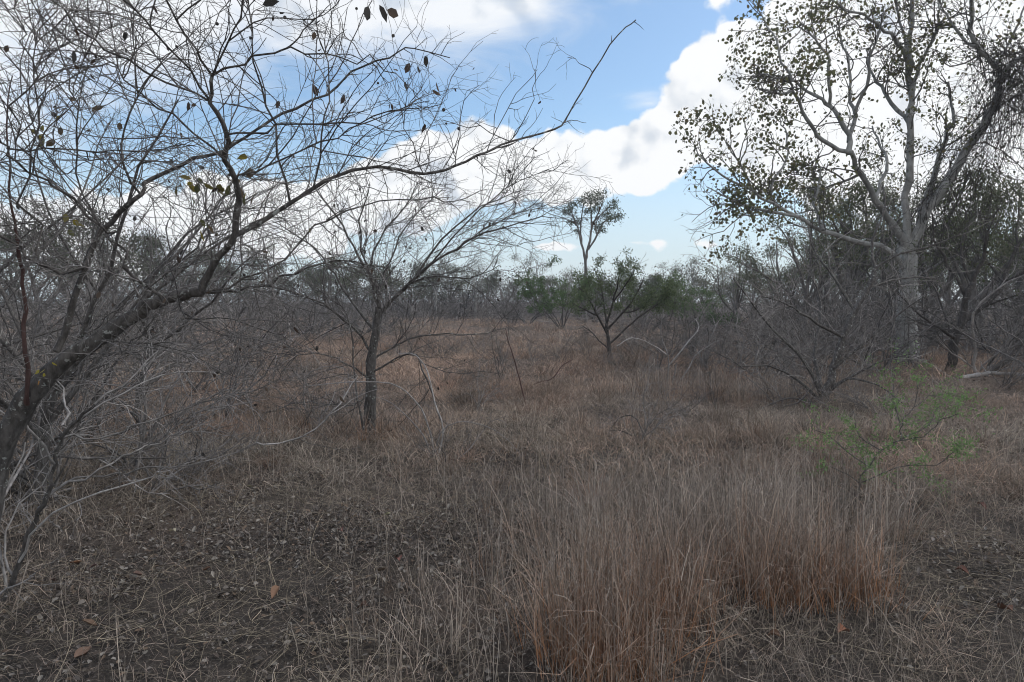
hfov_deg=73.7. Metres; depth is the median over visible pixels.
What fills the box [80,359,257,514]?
bare shrub
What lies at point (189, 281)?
bare tree
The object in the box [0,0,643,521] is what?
bare tree
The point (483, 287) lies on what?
gum tree
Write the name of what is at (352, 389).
bare shrub
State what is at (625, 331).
bare shrub
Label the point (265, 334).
bare shrub
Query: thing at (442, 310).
bare shrub
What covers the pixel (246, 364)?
bare shrub
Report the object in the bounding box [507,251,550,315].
gum tree
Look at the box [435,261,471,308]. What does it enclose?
gum tree
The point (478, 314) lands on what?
bare shrub
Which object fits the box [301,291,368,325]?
bare shrub
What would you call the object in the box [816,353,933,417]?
bare shrub
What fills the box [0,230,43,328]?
gum tree
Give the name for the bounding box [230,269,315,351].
bare shrub
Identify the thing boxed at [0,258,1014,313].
wood
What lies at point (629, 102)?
sky
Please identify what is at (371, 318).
bare shrub
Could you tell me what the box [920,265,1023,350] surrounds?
bare shrub
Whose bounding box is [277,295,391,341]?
bare shrub
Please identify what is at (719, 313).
bare shrub
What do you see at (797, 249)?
gum tree
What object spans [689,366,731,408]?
bare shrub
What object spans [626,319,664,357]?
bare shrub
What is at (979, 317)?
bare shrub
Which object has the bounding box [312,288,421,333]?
bare shrub
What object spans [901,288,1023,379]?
bare shrub
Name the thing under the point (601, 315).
bare shrub
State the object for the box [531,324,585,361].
bare shrub
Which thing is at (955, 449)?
feathery sapling
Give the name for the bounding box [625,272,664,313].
evergreen tree
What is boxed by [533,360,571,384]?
dry sapling
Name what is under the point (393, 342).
bare shrub
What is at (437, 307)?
bare shrub
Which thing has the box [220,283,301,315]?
bare shrub
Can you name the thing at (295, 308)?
bare shrub
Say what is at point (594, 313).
bare shrub
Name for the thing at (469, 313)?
bare shrub
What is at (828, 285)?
gum tree
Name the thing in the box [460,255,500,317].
gum tree
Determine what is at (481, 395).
bare shrub
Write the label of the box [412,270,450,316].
evergreen tree
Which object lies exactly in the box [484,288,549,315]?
bare shrub
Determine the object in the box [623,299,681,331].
bare shrub
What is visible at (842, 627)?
fallen leaf
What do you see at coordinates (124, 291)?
evergreen tree
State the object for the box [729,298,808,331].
bare shrub
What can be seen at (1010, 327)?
bare shrub
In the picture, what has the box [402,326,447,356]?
bare shrub
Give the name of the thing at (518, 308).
bare shrub
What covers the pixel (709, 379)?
bare shrub
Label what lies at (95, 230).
evergreen tree
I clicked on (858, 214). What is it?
gum tree
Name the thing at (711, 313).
green bush
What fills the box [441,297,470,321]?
bare shrub
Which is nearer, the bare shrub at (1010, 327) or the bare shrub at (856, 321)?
the bare shrub at (1010, 327)
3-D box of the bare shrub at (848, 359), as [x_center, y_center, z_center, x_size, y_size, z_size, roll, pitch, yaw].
[6.344,-0.323,14.069,4.763,2.609,3.019,0,3,-4]
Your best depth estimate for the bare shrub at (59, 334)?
10.42 m
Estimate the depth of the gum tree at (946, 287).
23.87 m
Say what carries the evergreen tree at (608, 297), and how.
on the ground at (262, 643)
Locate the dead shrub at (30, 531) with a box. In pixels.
[0,310,382,604]
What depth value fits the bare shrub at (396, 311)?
44.40 m
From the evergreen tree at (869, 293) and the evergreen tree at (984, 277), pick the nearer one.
the evergreen tree at (984, 277)
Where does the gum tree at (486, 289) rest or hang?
on the ground at (262, 643)
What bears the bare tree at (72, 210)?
on the ground at (262, 643)
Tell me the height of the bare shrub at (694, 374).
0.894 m
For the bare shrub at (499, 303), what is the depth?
66.23 m
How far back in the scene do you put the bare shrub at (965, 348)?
20.56 m
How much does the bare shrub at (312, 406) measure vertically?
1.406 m
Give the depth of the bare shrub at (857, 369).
12.27 m
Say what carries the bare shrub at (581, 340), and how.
on the ground at (262, 643)
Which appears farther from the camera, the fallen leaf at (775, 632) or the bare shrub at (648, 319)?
the bare shrub at (648, 319)
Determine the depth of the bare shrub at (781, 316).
17.37 m
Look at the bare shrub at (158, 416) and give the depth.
6.69 m
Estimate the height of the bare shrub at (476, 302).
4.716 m
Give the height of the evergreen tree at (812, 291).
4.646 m
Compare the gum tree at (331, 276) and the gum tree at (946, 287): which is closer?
the gum tree at (946, 287)
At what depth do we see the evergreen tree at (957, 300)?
46.19 m
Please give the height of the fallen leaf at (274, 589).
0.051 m
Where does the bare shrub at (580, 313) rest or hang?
on the ground at (262, 643)
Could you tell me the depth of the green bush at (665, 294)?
18.88 m
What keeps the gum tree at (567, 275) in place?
on the ground at (262, 643)
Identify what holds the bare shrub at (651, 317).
on the ground at (262, 643)
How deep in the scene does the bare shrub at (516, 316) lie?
46.51 m
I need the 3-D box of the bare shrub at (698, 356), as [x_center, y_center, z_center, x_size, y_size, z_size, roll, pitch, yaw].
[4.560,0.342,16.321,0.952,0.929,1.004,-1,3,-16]
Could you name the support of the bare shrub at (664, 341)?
on the ground at (262, 643)
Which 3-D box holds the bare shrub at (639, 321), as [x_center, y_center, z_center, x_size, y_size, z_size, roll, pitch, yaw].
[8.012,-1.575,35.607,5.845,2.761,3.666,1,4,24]
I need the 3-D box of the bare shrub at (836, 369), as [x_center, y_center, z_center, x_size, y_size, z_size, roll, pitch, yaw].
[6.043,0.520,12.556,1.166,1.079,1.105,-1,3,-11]
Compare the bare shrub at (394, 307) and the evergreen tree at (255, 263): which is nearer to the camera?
the evergreen tree at (255, 263)
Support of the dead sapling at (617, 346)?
on the ground at (262, 643)
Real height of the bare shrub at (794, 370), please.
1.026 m
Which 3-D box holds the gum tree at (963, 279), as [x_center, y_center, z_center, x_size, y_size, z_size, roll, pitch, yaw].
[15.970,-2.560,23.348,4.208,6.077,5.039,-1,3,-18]
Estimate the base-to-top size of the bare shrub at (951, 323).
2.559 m
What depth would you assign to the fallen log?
14.41 m
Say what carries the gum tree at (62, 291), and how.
on the ground at (262, 643)
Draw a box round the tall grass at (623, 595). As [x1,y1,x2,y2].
[223,357,1023,681]
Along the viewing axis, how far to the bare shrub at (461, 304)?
63.60 m
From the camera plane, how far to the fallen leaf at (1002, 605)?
3.47 m
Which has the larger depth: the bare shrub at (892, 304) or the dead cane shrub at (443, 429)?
the bare shrub at (892, 304)
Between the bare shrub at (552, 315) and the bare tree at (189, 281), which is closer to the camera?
the bare tree at (189, 281)
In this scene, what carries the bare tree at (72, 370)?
on the ground at (262, 643)
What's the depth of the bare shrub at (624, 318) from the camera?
38.55 m
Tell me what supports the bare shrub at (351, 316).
on the ground at (262, 643)
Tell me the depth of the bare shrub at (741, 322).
26.39 m
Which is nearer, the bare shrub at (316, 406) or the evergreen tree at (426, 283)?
the bare shrub at (316, 406)
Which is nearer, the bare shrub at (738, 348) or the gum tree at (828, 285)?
the bare shrub at (738, 348)
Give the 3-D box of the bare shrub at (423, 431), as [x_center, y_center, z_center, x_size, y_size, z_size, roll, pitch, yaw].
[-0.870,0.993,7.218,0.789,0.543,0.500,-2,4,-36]
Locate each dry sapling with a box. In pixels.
[505,329,525,401]
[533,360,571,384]
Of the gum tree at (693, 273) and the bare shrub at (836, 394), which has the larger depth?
the gum tree at (693, 273)
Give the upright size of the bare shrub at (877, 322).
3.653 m
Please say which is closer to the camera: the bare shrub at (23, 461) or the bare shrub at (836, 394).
the bare shrub at (23, 461)
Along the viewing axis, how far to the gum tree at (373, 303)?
61.84 m
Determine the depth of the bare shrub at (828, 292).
17.99 m
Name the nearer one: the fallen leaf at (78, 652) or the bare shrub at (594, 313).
the fallen leaf at (78, 652)
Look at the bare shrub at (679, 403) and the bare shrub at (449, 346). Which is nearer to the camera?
the bare shrub at (679, 403)
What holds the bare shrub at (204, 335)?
on the ground at (262, 643)
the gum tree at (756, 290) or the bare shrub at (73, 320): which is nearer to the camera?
the bare shrub at (73, 320)
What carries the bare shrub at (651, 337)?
on the ground at (262, 643)
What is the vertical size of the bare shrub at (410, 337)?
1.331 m
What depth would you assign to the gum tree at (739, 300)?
33.45 m
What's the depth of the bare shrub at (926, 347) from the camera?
16.23 m
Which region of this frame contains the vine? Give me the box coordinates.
[849,0,1023,292]
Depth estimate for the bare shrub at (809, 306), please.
24.87 m
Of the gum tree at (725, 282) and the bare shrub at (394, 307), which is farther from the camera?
the bare shrub at (394, 307)
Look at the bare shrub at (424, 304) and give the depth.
68.23 m
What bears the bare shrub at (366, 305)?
on the ground at (262, 643)
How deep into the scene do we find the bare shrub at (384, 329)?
34.55 m
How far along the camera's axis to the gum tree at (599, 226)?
51.62 m
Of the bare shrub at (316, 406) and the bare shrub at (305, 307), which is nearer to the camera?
the bare shrub at (316, 406)
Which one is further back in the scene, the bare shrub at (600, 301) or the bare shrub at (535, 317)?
the bare shrub at (600, 301)
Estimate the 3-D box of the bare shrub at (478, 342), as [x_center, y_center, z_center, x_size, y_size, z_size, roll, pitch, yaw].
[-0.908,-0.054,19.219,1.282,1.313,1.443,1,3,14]
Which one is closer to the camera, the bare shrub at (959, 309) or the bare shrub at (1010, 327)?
the bare shrub at (1010, 327)
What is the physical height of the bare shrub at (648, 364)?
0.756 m
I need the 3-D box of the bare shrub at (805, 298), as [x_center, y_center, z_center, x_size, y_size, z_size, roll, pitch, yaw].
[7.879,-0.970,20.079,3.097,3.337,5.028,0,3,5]
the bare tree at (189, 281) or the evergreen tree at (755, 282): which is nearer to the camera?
the bare tree at (189, 281)
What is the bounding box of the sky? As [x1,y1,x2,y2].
[0,0,1023,302]
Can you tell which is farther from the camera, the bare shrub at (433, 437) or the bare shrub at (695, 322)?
the bare shrub at (695, 322)
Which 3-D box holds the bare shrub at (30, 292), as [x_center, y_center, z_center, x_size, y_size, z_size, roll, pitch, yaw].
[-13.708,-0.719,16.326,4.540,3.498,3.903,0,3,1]
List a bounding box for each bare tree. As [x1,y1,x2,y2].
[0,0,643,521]
[0,28,350,520]
[0,88,191,420]
[0,94,296,412]
[232,115,621,447]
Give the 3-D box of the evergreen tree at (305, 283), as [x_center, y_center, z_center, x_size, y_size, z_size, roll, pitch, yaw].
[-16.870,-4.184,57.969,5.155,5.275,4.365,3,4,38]
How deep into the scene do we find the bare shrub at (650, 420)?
7.49 m
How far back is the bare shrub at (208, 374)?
11.98 m
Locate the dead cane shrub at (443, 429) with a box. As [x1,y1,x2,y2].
[305,351,521,455]
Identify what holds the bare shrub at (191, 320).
on the ground at (262, 643)
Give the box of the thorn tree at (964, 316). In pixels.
[851,158,1023,371]
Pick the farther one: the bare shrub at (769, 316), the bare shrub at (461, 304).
the bare shrub at (461, 304)
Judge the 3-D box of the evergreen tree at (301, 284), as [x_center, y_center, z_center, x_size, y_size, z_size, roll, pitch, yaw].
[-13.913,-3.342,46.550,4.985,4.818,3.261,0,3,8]
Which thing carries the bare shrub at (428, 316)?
on the ground at (262, 643)
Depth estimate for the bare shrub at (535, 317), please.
46.89 m
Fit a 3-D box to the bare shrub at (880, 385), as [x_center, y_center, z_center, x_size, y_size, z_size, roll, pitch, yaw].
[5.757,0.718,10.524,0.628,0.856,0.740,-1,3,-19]
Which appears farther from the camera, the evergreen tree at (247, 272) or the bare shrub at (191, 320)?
the evergreen tree at (247, 272)
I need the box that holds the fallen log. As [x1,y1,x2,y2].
[962,361,1023,377]
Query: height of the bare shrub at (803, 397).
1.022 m
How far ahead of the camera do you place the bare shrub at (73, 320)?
14.44 m
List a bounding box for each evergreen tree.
[0,215,99,339]
[2,191,161,327]
[84,232,159,314]
[135,250,212,329]
[198,260,261,316]
[213,247,289,328]
[272,256,333,323]
[300,262,341,316]
[334,258,382,322]
[376,260,440,321]
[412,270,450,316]
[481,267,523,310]
[583,278,611,308]
[598,282,618,316]
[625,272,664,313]
[721,278,747,309]
[734,241,805,329]
[756,273,783,312]
[779,267,836,319]
[793,241,878,318]
[833,264,887,316]
[861,220,938,319]
[872,237,946,323]
[928,251,990,305]
[929,207,1023,325]
[958,248,1015,323]
[980,226,1023,322]
[997,206,1023,290]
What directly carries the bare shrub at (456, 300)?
on the ground at (262, 643)
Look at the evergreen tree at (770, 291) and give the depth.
55.30 m
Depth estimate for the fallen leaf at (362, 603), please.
3.56 m
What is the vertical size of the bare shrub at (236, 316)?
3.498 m
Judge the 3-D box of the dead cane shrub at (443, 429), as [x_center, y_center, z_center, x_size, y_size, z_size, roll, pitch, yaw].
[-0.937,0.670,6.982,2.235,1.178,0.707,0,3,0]
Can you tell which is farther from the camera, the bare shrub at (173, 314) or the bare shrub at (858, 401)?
the bare shrub at (173, 314)
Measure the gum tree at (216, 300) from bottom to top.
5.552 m
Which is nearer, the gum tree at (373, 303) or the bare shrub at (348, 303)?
the gum tree at (373, 303)
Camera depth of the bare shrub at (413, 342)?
20.48 m
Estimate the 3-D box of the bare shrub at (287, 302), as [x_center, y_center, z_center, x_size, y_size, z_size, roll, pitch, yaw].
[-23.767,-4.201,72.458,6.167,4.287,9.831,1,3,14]
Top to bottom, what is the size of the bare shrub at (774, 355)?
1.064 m
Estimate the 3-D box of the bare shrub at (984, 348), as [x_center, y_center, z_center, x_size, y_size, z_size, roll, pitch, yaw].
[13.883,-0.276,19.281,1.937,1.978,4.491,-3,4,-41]
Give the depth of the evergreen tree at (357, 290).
47.61 m
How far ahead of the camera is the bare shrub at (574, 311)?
73.06 m
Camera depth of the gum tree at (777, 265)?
24.96 m
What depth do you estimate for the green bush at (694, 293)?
38.95 m
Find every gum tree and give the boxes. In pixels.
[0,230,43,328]
[29,235,97,302]
[114,226,195,296]
[176,245,251,326]
[216,230,310,326]
[299,250,362,325]
[357,272,389,317]
[367,259,411,317]
[413,248,461,318]
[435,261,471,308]
[445,267,485,306]
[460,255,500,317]
[475,276,497,301]
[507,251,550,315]
[532,274,559,315]
[549,278,577,320]
[559,184,628,322]
[560,265,590,317]
[608,274,635,318]
[638,271,672,317]
[655,260,697,317]
[667,255,704,300]
[668,0,1023,361]
[682,263,744,321]
[691,276,720,304]
[704,231,763,329]
[714,266,740,314]
[720,194,871,341]
[740,270,774,316]
[776,228,842,297]
[784,165,938,329]
[786,192,867,327]
[794,184,899,322]
[794,213,884,336]
[803,176,1006,343]
[842,166,963,306]
[848,153,1023,345]
[912,167,1023,348]
[912,206,1023,321]
[928,174,1023,272]
[929,157,1023,350]
[1002,207,1023,257]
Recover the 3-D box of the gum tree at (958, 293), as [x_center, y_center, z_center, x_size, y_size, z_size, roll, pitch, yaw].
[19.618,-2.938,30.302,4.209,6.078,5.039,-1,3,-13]
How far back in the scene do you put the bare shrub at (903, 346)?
15.02 m
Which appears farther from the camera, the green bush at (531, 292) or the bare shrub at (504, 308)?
the bare shrub at (504, 308)
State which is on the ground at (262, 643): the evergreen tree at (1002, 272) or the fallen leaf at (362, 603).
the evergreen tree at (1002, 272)
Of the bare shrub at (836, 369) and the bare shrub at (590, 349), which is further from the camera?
the bare shrub at (590, 349)
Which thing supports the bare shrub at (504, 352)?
on the ground at (262, 643)
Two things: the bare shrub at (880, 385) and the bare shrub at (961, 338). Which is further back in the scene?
the bare shrub at (961, 338)
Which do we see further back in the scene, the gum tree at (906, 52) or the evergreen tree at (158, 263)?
the evergreen tree at (158, 263)
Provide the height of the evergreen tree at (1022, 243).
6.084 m
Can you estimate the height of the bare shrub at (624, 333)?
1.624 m
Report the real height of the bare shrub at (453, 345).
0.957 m
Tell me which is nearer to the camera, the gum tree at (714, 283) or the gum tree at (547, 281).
the gum tree at (714, 283)
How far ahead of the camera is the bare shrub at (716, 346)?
14.96 m
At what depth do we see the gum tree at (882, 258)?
22.50 m
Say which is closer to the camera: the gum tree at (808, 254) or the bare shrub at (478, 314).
the gum tree at (808, 254)
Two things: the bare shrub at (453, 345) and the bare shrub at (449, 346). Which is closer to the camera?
the bare shrub at (449, 346)
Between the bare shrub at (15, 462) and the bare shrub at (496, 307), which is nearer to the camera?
the bare shrub at (15, 462)
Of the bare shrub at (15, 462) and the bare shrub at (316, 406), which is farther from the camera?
the bare shrub at (316, 406)
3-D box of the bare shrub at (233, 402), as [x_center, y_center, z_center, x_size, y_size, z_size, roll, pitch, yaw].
[-4.043,0.493,8.268,3.205,1.766,2.030,-2,4,-27]
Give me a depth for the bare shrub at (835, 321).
20.02 m
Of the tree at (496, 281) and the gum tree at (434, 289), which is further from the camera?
the tree at (496, 281)
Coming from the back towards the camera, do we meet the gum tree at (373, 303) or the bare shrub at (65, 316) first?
the gum tree at (373, 303)
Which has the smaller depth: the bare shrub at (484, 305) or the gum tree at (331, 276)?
the gum tree at (331, 276)
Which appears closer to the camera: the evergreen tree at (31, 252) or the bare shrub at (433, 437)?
the bare shrub at (433, 437)
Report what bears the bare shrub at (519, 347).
on the ground at (262, 643)
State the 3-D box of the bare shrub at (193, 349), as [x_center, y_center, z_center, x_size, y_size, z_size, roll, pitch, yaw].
[-6.231,-0.242,11.868,4.375,3.366,3.170,2,4,35]
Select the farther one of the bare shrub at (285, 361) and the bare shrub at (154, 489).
the bare shrub at (285, 361)
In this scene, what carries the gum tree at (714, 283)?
on the ground at (262, 643)
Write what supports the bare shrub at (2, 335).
on the ground at (262, 643)
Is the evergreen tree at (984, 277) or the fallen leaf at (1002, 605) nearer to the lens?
the fallen leaf at (1002, 605)
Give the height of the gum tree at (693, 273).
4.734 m
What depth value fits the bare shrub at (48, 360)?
7.58 m
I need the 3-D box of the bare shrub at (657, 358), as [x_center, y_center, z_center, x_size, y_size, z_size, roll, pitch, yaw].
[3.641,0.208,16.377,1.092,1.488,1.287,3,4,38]
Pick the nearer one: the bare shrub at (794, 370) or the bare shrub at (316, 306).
the bare shrub at (794, 370)
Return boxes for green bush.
[512,255,597,328]
[552,246,693,356]
[617,271,678,322]
[650,269,726,328]
[690,298,741,333]
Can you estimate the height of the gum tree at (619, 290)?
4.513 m
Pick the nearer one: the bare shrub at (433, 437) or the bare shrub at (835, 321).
the bare shrub at (433, 437)
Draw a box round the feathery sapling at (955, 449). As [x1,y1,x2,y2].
[786,337,1002,504]
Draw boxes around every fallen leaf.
[74,646,90,657]
[82,619,97,625]
[270,585,279,598]
[357,600,367,607]
[768,629,780,636]
[838,623,849,632]
[955,565,968,573]
[977,502,986,509]
[997,602,1012,610]
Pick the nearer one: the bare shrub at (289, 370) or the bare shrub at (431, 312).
the bare shrub at (289, 370)
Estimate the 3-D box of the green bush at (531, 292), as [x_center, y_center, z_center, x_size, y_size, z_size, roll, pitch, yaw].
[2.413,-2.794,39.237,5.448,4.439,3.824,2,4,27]
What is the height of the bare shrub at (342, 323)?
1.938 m
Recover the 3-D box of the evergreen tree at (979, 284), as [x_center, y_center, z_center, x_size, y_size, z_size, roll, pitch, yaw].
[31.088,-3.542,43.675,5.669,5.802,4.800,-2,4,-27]
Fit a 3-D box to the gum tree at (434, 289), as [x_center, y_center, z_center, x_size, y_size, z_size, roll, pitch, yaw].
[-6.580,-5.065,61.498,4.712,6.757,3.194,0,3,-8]
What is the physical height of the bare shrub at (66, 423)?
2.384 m
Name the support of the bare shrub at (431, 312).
on the ground at (262, 643)
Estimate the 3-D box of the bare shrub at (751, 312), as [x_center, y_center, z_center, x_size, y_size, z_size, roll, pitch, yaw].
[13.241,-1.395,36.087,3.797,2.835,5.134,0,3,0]
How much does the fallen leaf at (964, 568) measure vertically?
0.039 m
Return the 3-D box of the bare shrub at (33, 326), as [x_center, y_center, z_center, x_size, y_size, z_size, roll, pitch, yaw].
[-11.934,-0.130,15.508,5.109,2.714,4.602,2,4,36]
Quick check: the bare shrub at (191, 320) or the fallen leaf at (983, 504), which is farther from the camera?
the bare shrub at (191, 320)
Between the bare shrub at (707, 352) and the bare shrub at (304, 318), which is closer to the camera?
the bare shrub at (707, 352)
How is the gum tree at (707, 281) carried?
on the ground at (262, 643)
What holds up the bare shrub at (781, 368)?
on the ground at (262, 643)
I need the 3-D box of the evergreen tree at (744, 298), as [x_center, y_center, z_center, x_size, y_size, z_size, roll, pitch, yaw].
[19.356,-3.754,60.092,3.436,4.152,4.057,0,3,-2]
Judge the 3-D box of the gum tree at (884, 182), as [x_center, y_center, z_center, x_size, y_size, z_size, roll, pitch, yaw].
[16.369,-3.682,28.334,4.071,7.736,7.166,0,3,6]
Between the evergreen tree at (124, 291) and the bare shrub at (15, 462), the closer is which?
the bare shrub at (15, 462)
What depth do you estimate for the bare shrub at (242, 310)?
64.40 m
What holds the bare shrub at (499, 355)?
on the ground at (262, 643)
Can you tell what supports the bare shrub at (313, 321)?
on the ground at (262, 643)
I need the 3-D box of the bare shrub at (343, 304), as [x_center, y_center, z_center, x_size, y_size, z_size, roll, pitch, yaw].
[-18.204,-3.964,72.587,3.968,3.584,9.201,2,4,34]
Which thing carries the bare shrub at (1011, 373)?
on the ground at (262, 643)
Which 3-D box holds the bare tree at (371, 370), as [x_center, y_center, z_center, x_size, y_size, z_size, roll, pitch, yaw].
[-1.178,-0.396,8.186,4.718,4.469,3.215,0,3,0]
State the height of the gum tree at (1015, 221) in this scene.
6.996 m
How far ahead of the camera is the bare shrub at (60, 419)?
7.09 m
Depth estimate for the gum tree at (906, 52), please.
16.96 m
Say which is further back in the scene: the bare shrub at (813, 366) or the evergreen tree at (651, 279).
the evergreen tree at (651, 279)
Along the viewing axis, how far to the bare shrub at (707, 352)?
16.36 m
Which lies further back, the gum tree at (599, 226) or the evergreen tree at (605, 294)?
the evergreen tree at (605, 294)
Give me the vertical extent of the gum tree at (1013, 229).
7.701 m
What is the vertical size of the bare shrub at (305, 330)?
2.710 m
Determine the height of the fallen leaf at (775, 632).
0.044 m
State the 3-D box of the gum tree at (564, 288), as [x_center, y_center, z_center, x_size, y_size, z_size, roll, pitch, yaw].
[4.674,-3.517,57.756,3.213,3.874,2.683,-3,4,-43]
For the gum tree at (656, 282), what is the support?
on the ground at (262, 643)
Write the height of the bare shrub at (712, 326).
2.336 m
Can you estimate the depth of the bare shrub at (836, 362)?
10.26 m
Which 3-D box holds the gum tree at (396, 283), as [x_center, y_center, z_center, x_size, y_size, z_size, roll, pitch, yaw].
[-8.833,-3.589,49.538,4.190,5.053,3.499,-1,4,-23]
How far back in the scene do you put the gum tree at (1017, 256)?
22.20 m
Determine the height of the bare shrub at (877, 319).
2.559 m
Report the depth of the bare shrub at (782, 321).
15.47 m
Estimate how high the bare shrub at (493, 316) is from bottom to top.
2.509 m
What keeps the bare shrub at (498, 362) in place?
on the ground at (262, 643)
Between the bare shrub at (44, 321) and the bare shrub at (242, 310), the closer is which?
the bare shrub at (44, 321)
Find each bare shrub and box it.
[0,227,176,398]
[0,234,192,440]
[0,235,140,385]
[0,261,147,541]
[0,262,198,510]
[0,276,96,367]
[0,283,207,466]
[0,314,160,515]
[1,257,195,374]
[1,277,55,325]
[2,276,118,362]
[4,281,135,350]
[4,311,313,436]
[13,275,298,473]
[58,224,281,392]
[68,257,216,363]
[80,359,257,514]
[86,280,302,393]
[92,278,234,347]
[139,364,276,506]
[141,295,271,361]
[169,288,362,423]
[176,297,341,390]
[188,299,324,352]
[191,257,285,342]
[208,282,280,317]
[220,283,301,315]
[227,287,361,333]
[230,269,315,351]
[230,281,294,311]
[243,286,305,315]
[250,298,339,332]
[265,287,351,317]
[267,363,364,433]
[269,352,301,385]
[271,336,361,426]
[274,289,358,314]
[275,286,384,336]
[275,293,333,317]
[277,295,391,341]
[301,283,387,316]
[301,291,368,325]
[305,300,363,329]
[311,290,366,316]
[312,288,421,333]
[329,297,368,326]
[332,363,364,402]
[335,287,428,313]
[339,379,379,413]
[346,297,397,326]
[357,298,422,324]
[361,275,437,316]
[363,299,430,334]
[378,317,408,355]
[389,280,448,317]
[390,298,414,317]
[392,322,420,346]
[394,409,464,453]
[396,296,457,321]
[398,396,510,472]
[401,271,526,318]
[401,319,436,353]
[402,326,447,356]
[407,304,455,324]
[416,284,458,316]
[418,278,515,318]
[419,298,467,318]
[421,325,471,358]
[426,278,479,317]
[440,280,537,316]
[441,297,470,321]
[441,329,472,353]
[442,351,513,410]
[444,284,527,316]
[444,304,485,317]
[450,287,531,317]
[452,318,502,356]
[455,283,526,317]
[455,318,526,382]
[464,299,503,320]
[470,297,522,321]
[473,333,517,368]
[478,334,531,365]
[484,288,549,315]
[487,295,525,319]
[487,338,515,359]
[491,290,565,324]
[494,295,526,325]
[497,271,587,317]
[516,302,560,319]
[522,276,610,316]
[523,304,575,322]
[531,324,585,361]
[558,317,592,350]
[559,301,604,319]
[568,298,634,325]
[570,295,621,322]
[570,332,620,364]
[578,283,619,315]
[587,305,633,322]
[593,352,701,445]
[595,314,650,344]
[599,289,675,331]
[601,293,658,329]
[602,301,721,361]
[611,311,685,353]
[622,285,712,331]
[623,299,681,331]
[624,311,681,326]
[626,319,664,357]
[634,349,662,374]
[640,319,658,347]
[640,319,687,369]
[650,319,683,356]
[655,281,741,356]
[655,289,775,349]
[657,379,713,418]
[664,295,729,321]
[671,297,747,369]
[674,301,854,384]
[679,354,726,408]
[682,157,1002,410]
[682,349,715,382]
[683,342,712,366]
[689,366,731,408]
[690,302,741,331]
[693,300,793,340]
[696,297,815,375]
[705,325,755,376]
[710,264,871,361]
[715,267,924,379]
[718,250,854,352]
[725,290,776,329]
[727,350,829,406]
[728,282,868,372]
[729,279,828,344]
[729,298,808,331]
[743,356,802,382]
[751,334,789,372]
[754,264,897,342]
[759,247,926,361]
[764,341,808,379]
[770,279,990,354]
[784,272,940,360]
[784,367,824,408]
[791,351,850,393]
[794,284,925,339]
[795,270,958,338]
[800,218,916,376]
[802,274,1020,351]
[803,341,872,379]
[812,340,889,385]
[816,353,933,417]
[830,363,886,413]
[837,273,1023,346]
[846,201,976,376]
[855,283,1021,349]
[861,364,904,400]
[870,220,956,370]
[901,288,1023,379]
[906,244,1023,376]
[920,264,1023,353]
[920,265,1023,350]
[922,290,1005,340]
[926,299,1022,357]
[971,307,1023,389]
[981,306,1023,357]
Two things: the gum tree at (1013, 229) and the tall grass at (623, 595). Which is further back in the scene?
the gum tree at (1013, 229)
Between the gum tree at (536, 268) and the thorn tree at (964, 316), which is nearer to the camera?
the thorn tree at (964, 316)
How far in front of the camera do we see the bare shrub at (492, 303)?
71.69 m
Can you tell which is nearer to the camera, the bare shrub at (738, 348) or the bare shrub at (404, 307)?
the bare shrub at (738, 348)
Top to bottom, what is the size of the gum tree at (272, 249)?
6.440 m
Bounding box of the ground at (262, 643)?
[0,303,1023,681]
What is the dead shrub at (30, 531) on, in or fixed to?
on the ground at (262, 643)
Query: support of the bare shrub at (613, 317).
on the ground at (262, 643)
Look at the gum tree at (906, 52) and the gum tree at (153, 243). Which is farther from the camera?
the gum tree at (153, 243)
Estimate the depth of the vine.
16.98 m
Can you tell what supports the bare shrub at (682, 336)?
on the ground at (262, 643)
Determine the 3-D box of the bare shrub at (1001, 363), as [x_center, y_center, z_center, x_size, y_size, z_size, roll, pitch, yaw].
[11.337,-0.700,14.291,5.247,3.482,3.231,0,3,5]
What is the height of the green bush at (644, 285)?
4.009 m
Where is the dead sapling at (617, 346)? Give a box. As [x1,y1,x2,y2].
[606,309,722,385]
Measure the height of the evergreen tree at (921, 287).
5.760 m
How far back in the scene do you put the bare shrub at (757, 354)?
12.87 m
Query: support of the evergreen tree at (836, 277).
on the ground at (262, 643)
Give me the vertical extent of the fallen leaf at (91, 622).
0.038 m
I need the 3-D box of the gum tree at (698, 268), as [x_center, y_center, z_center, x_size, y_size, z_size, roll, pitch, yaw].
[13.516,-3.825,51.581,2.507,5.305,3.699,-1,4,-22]
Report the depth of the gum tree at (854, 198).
23.22 m
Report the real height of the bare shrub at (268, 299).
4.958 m
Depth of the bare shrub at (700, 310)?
44.13 m
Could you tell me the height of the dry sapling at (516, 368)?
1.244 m
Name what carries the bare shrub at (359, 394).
on the ground at (262, 643)
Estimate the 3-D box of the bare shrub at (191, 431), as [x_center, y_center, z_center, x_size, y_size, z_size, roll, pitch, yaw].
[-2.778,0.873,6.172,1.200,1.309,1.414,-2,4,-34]
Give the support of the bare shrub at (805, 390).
on the ground at (262, 643)
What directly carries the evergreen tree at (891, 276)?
on the ground at (262, 643)

